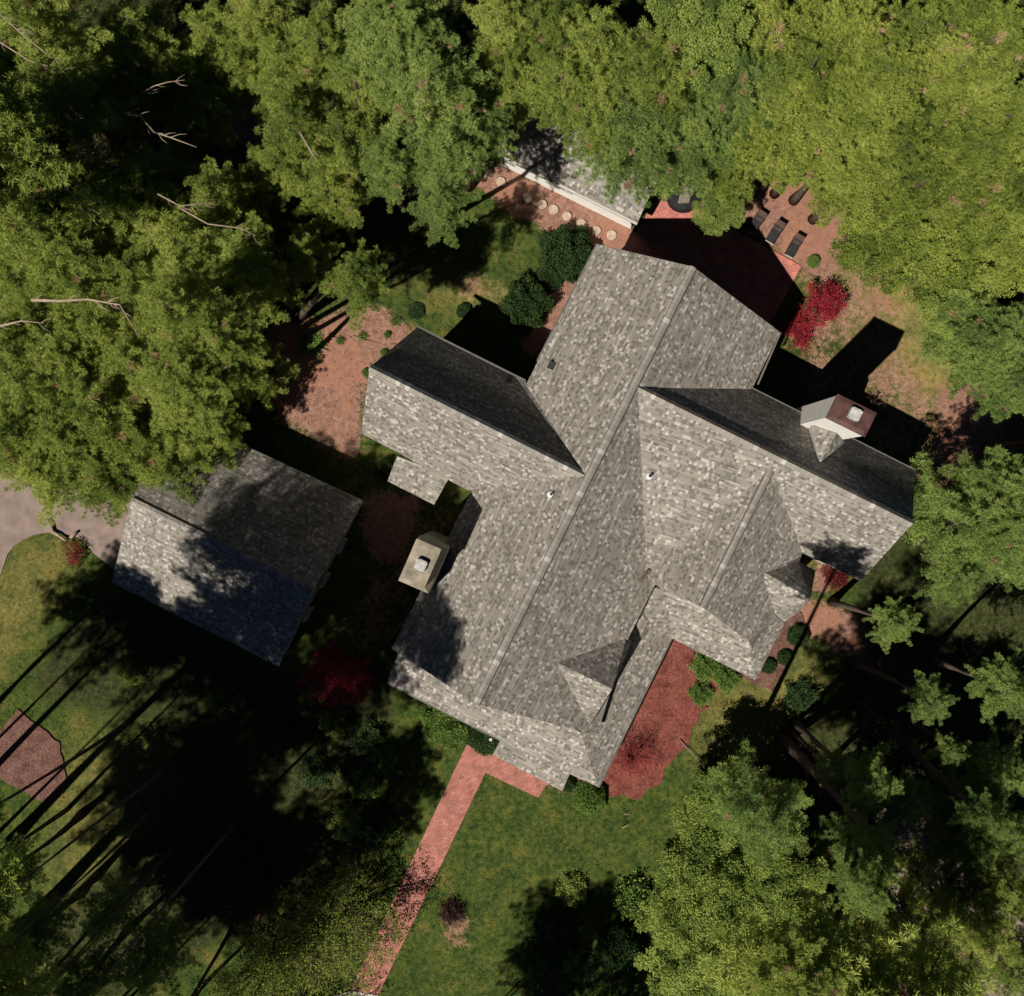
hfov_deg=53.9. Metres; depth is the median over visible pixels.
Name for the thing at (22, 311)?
pine tree
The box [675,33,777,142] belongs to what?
tree
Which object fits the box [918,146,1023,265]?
pine tree
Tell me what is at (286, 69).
pine tree
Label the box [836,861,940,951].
bare tree
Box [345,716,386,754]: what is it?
bush
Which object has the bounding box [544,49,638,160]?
pine tree
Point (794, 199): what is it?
pine tree
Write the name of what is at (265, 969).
sparse tree
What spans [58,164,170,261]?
pine tree
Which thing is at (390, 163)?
pine tree
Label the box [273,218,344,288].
pine tree
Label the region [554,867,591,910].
bush
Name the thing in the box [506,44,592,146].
pine tree
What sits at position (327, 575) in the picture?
window
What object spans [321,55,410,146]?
pine tree
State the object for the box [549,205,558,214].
stepping stone
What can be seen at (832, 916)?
pine tree
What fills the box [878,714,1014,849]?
pine tree
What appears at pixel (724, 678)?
bush
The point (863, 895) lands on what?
pine tree
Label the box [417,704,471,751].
bush
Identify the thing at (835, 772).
pine tree
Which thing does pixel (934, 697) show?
pine tree
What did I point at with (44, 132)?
pine tree
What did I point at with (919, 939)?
pine tree
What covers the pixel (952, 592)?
pine tree
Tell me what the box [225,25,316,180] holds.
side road
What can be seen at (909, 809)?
pine tree
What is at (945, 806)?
pine tree
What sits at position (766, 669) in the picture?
round bush
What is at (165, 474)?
pine tree
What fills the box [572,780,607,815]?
bush
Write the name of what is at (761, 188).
pine tree
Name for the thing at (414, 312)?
bush
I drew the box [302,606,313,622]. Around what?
window
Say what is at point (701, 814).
broadleaf tree
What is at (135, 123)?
pine tree
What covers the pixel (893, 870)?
pine tree
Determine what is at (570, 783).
bush
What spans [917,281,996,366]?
broadleaf tree
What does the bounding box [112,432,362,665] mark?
garage
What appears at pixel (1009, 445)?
pine tree
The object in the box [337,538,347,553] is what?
window
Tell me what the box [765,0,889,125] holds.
tree
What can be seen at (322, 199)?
pine tree
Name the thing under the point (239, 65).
pine tree
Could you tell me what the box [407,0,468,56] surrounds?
pine tree
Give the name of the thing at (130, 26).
pine tree
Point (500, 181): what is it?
stepping stone
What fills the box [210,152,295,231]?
pine tree
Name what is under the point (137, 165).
pine tree
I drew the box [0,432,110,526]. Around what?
tree
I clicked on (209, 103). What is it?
pine tree
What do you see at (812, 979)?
pine tree
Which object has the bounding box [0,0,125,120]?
pine tree
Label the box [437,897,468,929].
bush
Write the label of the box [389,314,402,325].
plant
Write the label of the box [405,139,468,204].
pine tree
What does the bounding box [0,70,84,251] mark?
pine tree
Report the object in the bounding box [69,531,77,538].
log
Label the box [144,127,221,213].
pine tree
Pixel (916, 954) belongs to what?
pine tree
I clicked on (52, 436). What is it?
tree
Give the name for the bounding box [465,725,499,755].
bush
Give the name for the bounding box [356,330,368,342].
plant
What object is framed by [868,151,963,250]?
pine tree
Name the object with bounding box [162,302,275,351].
pine tree
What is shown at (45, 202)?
pine tree
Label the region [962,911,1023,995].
pine tree
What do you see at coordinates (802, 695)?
bush
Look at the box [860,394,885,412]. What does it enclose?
bush
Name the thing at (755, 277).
patio
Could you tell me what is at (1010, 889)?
pine tree
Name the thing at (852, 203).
pine tree
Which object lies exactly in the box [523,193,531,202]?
stepping stone
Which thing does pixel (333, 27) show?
pine tree
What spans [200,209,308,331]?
pine tree
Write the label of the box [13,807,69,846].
pine tree
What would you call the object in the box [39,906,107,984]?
pine tree
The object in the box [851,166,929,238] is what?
pine tree
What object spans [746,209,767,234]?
lounge chair
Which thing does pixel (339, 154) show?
pine tree
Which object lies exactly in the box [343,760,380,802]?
bush
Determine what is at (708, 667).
bush
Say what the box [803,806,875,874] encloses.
pine tree
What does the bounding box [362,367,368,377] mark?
plant
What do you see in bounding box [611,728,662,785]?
red stemmed shrub
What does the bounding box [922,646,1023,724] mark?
pine tree
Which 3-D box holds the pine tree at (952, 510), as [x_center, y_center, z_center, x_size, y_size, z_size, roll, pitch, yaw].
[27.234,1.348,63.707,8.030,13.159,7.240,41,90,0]
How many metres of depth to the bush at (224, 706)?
69.64 m
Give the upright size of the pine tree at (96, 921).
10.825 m
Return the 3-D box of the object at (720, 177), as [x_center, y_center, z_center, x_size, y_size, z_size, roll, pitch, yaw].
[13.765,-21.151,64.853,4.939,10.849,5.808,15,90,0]
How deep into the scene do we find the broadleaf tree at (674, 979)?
62.41 m
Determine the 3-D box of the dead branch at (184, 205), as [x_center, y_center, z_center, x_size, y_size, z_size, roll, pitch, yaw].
[-17.838,-16.166,55.245,3.461,0.595,0.818,7,90,0]
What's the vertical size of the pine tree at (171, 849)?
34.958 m
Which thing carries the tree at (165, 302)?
on the ground at (318, 417)
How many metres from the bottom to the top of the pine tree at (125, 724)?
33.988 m
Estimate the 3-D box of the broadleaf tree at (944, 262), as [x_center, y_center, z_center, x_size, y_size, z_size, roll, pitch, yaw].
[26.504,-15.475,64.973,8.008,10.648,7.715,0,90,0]
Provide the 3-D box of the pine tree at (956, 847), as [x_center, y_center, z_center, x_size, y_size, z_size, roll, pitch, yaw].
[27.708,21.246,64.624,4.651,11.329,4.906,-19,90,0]
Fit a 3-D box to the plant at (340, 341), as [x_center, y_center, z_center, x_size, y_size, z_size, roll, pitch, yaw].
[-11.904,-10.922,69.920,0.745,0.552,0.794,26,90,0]
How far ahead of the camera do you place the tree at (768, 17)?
56.51 m
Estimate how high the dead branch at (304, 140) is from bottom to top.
0.781 m
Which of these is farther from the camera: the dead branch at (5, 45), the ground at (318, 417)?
the ground at (318, 417)
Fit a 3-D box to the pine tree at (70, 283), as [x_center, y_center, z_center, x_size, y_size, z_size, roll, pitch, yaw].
[-25.559,-13.516,62.889,8.228,14.783,7.689,0,90,0]
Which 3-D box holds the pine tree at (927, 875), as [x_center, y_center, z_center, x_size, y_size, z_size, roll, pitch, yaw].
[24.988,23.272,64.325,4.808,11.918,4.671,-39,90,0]
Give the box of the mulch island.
[0,709,66,801]
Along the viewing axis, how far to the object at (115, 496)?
63.27 m
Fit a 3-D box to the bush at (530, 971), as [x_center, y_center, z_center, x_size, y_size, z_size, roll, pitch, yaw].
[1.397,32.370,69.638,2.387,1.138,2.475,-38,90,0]
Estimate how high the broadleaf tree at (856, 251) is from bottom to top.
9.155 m
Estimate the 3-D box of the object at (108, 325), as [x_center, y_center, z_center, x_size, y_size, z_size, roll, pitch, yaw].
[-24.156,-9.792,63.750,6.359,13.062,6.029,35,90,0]
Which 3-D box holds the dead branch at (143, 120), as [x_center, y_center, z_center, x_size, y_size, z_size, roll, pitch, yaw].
[-19.327,-20.263,55.525,4.806,1.084,1.048,32,90,0]
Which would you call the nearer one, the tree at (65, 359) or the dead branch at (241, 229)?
the dead branch at (241, 229)
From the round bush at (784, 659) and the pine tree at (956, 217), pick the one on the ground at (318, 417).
the pine tree at (956, 217)
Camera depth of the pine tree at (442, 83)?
55.78 m
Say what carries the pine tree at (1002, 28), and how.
on the ground at (318, 417)
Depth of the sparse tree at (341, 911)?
66.14 m
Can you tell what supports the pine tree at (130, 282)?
on the ground at (318, 417)
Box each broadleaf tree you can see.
[633,889,751,995]
[634,0,758,92]
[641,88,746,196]
[649,821,777,949]
[669,756,782,873]
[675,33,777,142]
[690,182,745,237]
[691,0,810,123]
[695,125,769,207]
[716,889,824,995]
[722,829,833,939]
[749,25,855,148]
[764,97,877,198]
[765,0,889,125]
[827,191,935,295]
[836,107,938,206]
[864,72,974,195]
[869,199,1003,304]
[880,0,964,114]
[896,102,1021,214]
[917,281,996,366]
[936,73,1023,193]
[941,200,1023,298]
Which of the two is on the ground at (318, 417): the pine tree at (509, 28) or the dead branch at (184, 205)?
the pine tree at (509, 28)
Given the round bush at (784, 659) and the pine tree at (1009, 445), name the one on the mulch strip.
the round bush at (784, 659)
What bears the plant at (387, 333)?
on the ground at (318, 417)
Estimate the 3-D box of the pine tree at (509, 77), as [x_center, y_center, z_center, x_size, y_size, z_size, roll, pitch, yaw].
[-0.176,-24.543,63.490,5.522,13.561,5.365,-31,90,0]
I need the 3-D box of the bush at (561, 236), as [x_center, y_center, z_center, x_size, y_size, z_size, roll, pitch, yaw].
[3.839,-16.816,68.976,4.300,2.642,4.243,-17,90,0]
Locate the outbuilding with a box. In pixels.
[495,75,656,228]
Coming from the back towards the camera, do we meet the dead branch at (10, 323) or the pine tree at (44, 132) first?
the pine tree at (44, 132)
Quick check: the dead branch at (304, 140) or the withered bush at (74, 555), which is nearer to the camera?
the dead branch at (304, 140)
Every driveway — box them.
[0,439,133,575]
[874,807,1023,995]
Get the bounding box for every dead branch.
[0,13,62,63]
[0,41,74,73]
[0,316,50,331]
[31,293,137,334]
[52,171,99,225]
[75,150,118,165]
[125,108,195,146]
[139,76,186,94]
[157,193,214,210]
[179,207,259,244]
[299,131,317,165]
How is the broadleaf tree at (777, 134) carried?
on the ground at (318, 417)
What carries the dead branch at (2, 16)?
on the pine tree at (45, 19)
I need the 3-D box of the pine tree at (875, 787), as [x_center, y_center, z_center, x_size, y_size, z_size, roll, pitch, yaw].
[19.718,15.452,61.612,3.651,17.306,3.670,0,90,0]
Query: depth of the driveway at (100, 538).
70.00 m
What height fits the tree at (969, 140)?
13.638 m
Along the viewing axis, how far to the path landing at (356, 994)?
69.95 m
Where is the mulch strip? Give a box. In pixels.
[689,612,804,692]
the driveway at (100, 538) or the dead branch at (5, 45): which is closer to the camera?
the dead branch at (5, 45)
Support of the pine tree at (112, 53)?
on the ground at (318, 417)
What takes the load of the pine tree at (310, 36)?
on the ground at (318, 417)
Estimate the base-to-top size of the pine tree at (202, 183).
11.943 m
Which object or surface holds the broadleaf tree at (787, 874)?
on the ground at (318, 417)
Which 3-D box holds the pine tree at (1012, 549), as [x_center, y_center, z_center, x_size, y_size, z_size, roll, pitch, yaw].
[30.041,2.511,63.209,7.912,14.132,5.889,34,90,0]
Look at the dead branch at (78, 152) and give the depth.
55.83 m
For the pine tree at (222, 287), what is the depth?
58.63 m
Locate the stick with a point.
(690, 752)
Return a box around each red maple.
[294,633,375,710]
[779,308,818,356]
[797,279,849,327]
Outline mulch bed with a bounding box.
[569,639,718,799]
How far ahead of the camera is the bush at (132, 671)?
69.63 m
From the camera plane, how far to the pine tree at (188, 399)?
47.21 m
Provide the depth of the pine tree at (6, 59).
59.18 m
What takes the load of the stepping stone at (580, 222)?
on the ground at (318, 417)
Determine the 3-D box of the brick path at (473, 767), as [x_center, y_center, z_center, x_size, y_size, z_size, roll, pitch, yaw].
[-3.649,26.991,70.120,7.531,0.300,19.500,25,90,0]
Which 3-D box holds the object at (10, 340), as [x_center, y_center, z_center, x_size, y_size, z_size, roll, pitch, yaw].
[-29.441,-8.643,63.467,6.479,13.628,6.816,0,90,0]
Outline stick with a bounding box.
[680,740,705,769]
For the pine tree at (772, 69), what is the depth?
56.65 m
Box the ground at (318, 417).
[0,0,1023,995]
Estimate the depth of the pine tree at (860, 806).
61.41 m
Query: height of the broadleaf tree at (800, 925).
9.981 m
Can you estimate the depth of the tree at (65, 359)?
58.11 m
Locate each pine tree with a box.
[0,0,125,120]
[0,36,86,127]
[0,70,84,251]
[0,171,125,301]
[0,249,95,323]
[0,720,130,822]
[0,758,179,995]
[0,799,163,995]
[0,809,85,895]
[0,890,85,983]
[1,83,82,166]
[3,818,240,995]
[3,840,179,995]
[4,204,138,331]
[5,287,96,335]
[10,131,75,229]
[10,871,102,960]
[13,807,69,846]
[14,56,147,174]
[31,123,116,236]
[39,350,175,478]
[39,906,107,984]
[42,923,139,995]
[53,15,152,116]
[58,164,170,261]
[71,860,157,950]
[86,65,177,146]
[93,140,202,245]
[94,232,188,328]
[98,924,235,995]
[101,0,197,103]
[102,894,208,995]
[127,204,241,288]
[129,332,245,437]
[140,37,235,146]
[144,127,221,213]
[144,444,206,506]
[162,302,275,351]
[164,78,257,159]
[168,297,289,387]
[173,281,262,346]
[174,0,266,108]
[183,155,260,244]
[194,985,202,995]
[198,372,260,412]
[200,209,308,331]
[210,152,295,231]
[213,0,307,72]
[216,37,274,126]
[240,33,333,129]
[241,134,314,213]
[252,72,342,179]
[273,0,360,116]
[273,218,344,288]
[291,161,382,242]
[293,237,390,330]
[300,98,391,194]
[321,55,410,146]
[327,0,407,86]
[329,0,460,137]
[346,131,432,216]
[368,34,495,171]
[401,172,481,249]
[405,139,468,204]
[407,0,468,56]
[407,70,519,191]
[460,0,541,112]
[474,47,554,136]
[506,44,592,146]
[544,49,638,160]
[563,73,701,208]
[587,12,706,135]
[693,738,813,871]
[696,885,941,995]
[719,47,794,126]
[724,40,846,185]
[738,127,793,190]
[741,895,852,995]
[757,146,812,193]
[775,731,901,873]
[787,726,858,792]
[788,182,808,205]
[789,717,903,811]
[796,880,851,950]
[801,84,902,191]
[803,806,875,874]
[806,136,915,236]
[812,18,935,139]
[820,848,895,925]
[827,596,922,653]
[827,761,890,824]
[828,871,924,972]
[834,818,907,892]
[839,890,998,995]
[848,659,959,725]
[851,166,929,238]
[851,752,940,831]
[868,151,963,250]
[874,833,952,918]
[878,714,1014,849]
[885,897,984,995]
[888,712,973,769]
[896,189,995,258]
[900,854,1020,970]
[902,451,1003,587]
[904,759,995,833]
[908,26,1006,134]
[908,798,1002,882]
[912,543,982,608]
[915,0,1023,114]
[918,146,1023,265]
[918,283,1023,400]
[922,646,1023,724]
[926,824,1023,921]
[934,725,1023,811]
[934,780,1023,862]
[937,449,1015,525]
[952,445,1023,535]
[952,533,1023,592]
[959,484,1023,584]
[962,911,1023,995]
[969,352,1023,423]
[980,441,1023,454]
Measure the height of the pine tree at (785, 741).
17.441 m
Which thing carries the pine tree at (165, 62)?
on the ground at (318, 417)
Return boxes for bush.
[61,539,85,566]
[116,655,149,685]
[206,684,244,719]
[296,751,336,790]
[318,705,347,739]
[325,798,367,844]
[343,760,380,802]
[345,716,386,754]
[366,742,400,776]
[377,456,395,477]
[407,301,424,319]
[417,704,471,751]
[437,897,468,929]
[456,302,471,318]
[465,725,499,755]
[498,269,554,337]
[512,944,548,985]
[534,263,562,292]
[536,222,593,284]
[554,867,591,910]
[562,942,599,985]
[563,775,576,792]
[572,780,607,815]
[609,868,655,921]
[686,679,714,708]
[687,653,721,683]
[711,666,742,696]
[762,657,776,673]
[776,648,793,665]
[779,676,822,718]
[786,623,809,647]
[806,254,820,268]
[819,564,850,592]
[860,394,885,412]
[873,601,919,646]
[961,265,1019,304]
[1010,282,1023,301]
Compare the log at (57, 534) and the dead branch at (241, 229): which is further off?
the log at (57, 534)
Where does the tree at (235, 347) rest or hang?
on the ground at (318, 417)
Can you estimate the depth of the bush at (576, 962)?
69.63 m
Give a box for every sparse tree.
[190,912,325,995]
[256,847,408,995]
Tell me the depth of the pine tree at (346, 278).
52.99 m
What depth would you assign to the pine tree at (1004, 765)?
61.25 m
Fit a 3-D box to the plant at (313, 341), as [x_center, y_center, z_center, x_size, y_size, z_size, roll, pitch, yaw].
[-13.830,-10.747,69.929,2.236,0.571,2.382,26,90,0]
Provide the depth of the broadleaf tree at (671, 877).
62.23 m
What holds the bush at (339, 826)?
on the ground at (318, 417)
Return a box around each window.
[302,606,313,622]
[319,572,330,587]
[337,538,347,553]
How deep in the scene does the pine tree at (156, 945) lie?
63.42 m
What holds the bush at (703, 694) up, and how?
on the mulch bed
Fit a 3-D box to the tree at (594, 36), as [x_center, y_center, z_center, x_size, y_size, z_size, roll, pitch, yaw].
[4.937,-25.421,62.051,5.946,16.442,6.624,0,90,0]
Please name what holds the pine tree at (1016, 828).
on the ground at (318, 417)
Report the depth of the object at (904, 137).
58.42 m
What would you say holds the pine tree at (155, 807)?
on the ground at (318, 417)
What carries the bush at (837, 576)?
on the ground at (318, 417)
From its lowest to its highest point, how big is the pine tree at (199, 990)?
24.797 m
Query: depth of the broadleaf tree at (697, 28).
55.67 m
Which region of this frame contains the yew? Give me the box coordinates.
[594,918,646,975]
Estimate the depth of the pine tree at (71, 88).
58.03 m
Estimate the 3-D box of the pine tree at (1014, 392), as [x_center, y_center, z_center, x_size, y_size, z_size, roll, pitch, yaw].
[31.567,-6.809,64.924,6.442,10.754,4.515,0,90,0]
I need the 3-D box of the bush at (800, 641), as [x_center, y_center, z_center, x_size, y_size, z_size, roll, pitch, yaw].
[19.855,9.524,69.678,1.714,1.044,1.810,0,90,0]
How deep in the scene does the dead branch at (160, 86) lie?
56.68 m
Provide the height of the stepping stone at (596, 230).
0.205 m
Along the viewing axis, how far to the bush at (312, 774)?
69.64 m
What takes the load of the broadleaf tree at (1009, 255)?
on the ground at (318, 417)
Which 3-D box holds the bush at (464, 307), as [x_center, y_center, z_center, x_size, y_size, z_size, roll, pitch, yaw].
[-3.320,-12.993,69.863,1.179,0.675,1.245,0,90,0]
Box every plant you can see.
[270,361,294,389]
[296,325,327,358]
[335,335,344,345]
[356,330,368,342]
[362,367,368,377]
[380,348,387,355]
[384,330,390,338]
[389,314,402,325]
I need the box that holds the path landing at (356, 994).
[332,991,377,995]
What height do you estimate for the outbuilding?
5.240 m
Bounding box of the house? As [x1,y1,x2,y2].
[361,244,915,790]
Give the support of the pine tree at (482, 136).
on the ground at (318, 417)
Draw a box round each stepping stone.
[484,169,491,177]
[496,177,504,186]
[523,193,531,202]
[538,200,546,209]
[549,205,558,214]
[562,211,570,220]
[576,219,585,227]
[592,226,600,234]
[607,230,616,239]
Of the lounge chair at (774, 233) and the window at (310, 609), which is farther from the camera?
the lounge chair at (774, 233)
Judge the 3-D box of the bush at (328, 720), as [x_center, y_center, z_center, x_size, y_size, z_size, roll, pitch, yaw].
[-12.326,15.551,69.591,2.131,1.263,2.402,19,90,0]
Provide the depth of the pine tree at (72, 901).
61.29 m
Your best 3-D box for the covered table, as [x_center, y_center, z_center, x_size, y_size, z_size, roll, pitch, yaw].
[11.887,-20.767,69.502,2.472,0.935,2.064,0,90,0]
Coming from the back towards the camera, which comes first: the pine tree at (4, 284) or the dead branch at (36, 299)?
the pine tree at (4, 284)
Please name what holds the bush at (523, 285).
on the ground at (318, 417)
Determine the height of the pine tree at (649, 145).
13.749 m
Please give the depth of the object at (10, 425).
58.62 m
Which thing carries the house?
on the ground at (318, 417)
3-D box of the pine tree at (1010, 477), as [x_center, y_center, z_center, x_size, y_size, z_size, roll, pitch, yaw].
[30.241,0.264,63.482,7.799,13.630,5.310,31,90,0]
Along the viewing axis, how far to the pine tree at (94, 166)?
60.37 m
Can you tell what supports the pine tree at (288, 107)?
on the ground at (318, 417)
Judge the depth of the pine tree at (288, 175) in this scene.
63.12 m
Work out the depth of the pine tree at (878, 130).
58.19 m
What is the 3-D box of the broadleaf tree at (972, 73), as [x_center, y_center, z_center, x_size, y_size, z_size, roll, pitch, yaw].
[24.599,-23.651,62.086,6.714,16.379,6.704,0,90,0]
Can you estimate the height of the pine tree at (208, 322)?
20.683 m
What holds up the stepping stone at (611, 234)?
on the ground at (318, 417)
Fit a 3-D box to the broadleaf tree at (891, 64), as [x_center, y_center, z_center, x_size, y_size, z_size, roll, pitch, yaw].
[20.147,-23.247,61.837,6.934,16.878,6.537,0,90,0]
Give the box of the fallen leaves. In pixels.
[0,2,1023,993]
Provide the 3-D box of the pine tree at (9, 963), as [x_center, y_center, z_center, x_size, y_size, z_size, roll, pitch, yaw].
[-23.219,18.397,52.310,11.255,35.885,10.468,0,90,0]
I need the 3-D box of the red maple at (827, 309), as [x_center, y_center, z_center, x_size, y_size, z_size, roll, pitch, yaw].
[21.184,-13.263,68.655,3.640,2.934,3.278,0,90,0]
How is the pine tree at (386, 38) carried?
on the ground at (318, 417)
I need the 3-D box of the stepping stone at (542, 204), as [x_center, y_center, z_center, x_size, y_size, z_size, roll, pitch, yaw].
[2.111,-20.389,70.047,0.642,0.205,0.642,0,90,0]
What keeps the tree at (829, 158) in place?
on the ground at (318, 417)
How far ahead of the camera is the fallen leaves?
70.07 m
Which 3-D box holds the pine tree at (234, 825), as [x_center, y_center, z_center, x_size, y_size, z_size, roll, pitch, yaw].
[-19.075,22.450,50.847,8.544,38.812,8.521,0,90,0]
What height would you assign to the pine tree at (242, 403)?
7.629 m
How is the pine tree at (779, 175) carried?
on the ground at (318, 417)
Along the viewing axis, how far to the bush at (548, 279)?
69.22 m
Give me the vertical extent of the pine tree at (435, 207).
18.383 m
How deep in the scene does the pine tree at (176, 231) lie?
57.93 m
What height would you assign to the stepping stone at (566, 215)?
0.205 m
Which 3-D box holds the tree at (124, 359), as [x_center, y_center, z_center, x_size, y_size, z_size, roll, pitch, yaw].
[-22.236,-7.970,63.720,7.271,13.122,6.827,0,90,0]
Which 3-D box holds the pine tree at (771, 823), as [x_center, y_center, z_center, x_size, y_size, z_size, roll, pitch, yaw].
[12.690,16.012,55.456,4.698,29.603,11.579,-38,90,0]
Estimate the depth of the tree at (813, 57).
55.83 m
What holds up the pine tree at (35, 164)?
on the ground at (318, 417)
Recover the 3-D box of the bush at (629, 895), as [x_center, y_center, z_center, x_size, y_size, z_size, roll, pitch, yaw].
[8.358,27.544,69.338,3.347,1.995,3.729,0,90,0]
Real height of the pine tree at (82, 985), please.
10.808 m
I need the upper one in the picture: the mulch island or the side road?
the side road
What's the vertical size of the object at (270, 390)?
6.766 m
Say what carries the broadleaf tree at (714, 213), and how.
on the ground at (318, 417)
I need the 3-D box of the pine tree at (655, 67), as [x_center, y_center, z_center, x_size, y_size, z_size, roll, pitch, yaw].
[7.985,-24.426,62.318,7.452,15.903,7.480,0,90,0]
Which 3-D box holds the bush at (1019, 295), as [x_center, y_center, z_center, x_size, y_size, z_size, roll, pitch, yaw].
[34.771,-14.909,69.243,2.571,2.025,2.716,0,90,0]
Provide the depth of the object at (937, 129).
57.76 m
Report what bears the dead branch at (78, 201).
attached to the pine tree at (16, 163)
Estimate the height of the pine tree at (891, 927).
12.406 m
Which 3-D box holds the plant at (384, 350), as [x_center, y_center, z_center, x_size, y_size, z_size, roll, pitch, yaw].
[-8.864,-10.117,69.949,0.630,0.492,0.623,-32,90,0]
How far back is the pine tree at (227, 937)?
64.80 m
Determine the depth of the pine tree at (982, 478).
60.35 m
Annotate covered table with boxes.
[666,183,700,212]
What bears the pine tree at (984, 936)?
on the ground at (318, 417)
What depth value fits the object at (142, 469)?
62.26 m
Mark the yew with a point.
(613, 963)
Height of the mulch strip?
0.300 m
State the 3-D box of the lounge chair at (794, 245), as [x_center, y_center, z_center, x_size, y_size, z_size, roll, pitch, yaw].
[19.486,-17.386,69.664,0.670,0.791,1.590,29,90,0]
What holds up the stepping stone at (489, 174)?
on the ground at (318, 417)
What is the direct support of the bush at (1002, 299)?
on the ground at (318, 417)
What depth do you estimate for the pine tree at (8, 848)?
61.06 m
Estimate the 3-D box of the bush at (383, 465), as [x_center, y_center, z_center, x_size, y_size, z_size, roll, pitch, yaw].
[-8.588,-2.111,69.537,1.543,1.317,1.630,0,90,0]
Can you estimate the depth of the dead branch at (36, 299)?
54.00 m
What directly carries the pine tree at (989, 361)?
on the ground at (318, 417)
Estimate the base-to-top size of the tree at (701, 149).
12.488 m
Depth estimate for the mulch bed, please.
70.00 m
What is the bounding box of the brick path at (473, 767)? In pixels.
[350,742,549,993]
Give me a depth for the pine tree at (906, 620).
58.44 m
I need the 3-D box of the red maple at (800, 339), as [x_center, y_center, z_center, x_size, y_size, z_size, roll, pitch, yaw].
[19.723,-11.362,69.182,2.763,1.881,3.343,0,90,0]
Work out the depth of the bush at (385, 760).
69.58 m
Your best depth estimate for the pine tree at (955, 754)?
60.70 m
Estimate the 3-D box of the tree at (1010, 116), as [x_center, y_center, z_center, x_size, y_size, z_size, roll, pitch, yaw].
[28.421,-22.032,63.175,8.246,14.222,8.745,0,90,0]
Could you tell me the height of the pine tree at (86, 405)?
13.763 m
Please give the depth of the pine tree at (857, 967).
47.20 m
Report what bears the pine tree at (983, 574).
on the ground at (318, 417)
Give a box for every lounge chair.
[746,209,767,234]
[765,219,785,244]
[784,233,804,257]
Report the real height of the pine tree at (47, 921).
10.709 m
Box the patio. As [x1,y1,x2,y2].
[624,192,800,323]
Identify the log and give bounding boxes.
[48,529,66,540]
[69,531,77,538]
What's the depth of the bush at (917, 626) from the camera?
69.73 m
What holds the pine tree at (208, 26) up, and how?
on the ground at (318, 417)
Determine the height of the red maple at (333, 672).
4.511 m
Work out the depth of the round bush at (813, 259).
69.73 m
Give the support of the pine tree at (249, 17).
on the ground at (318, 417)

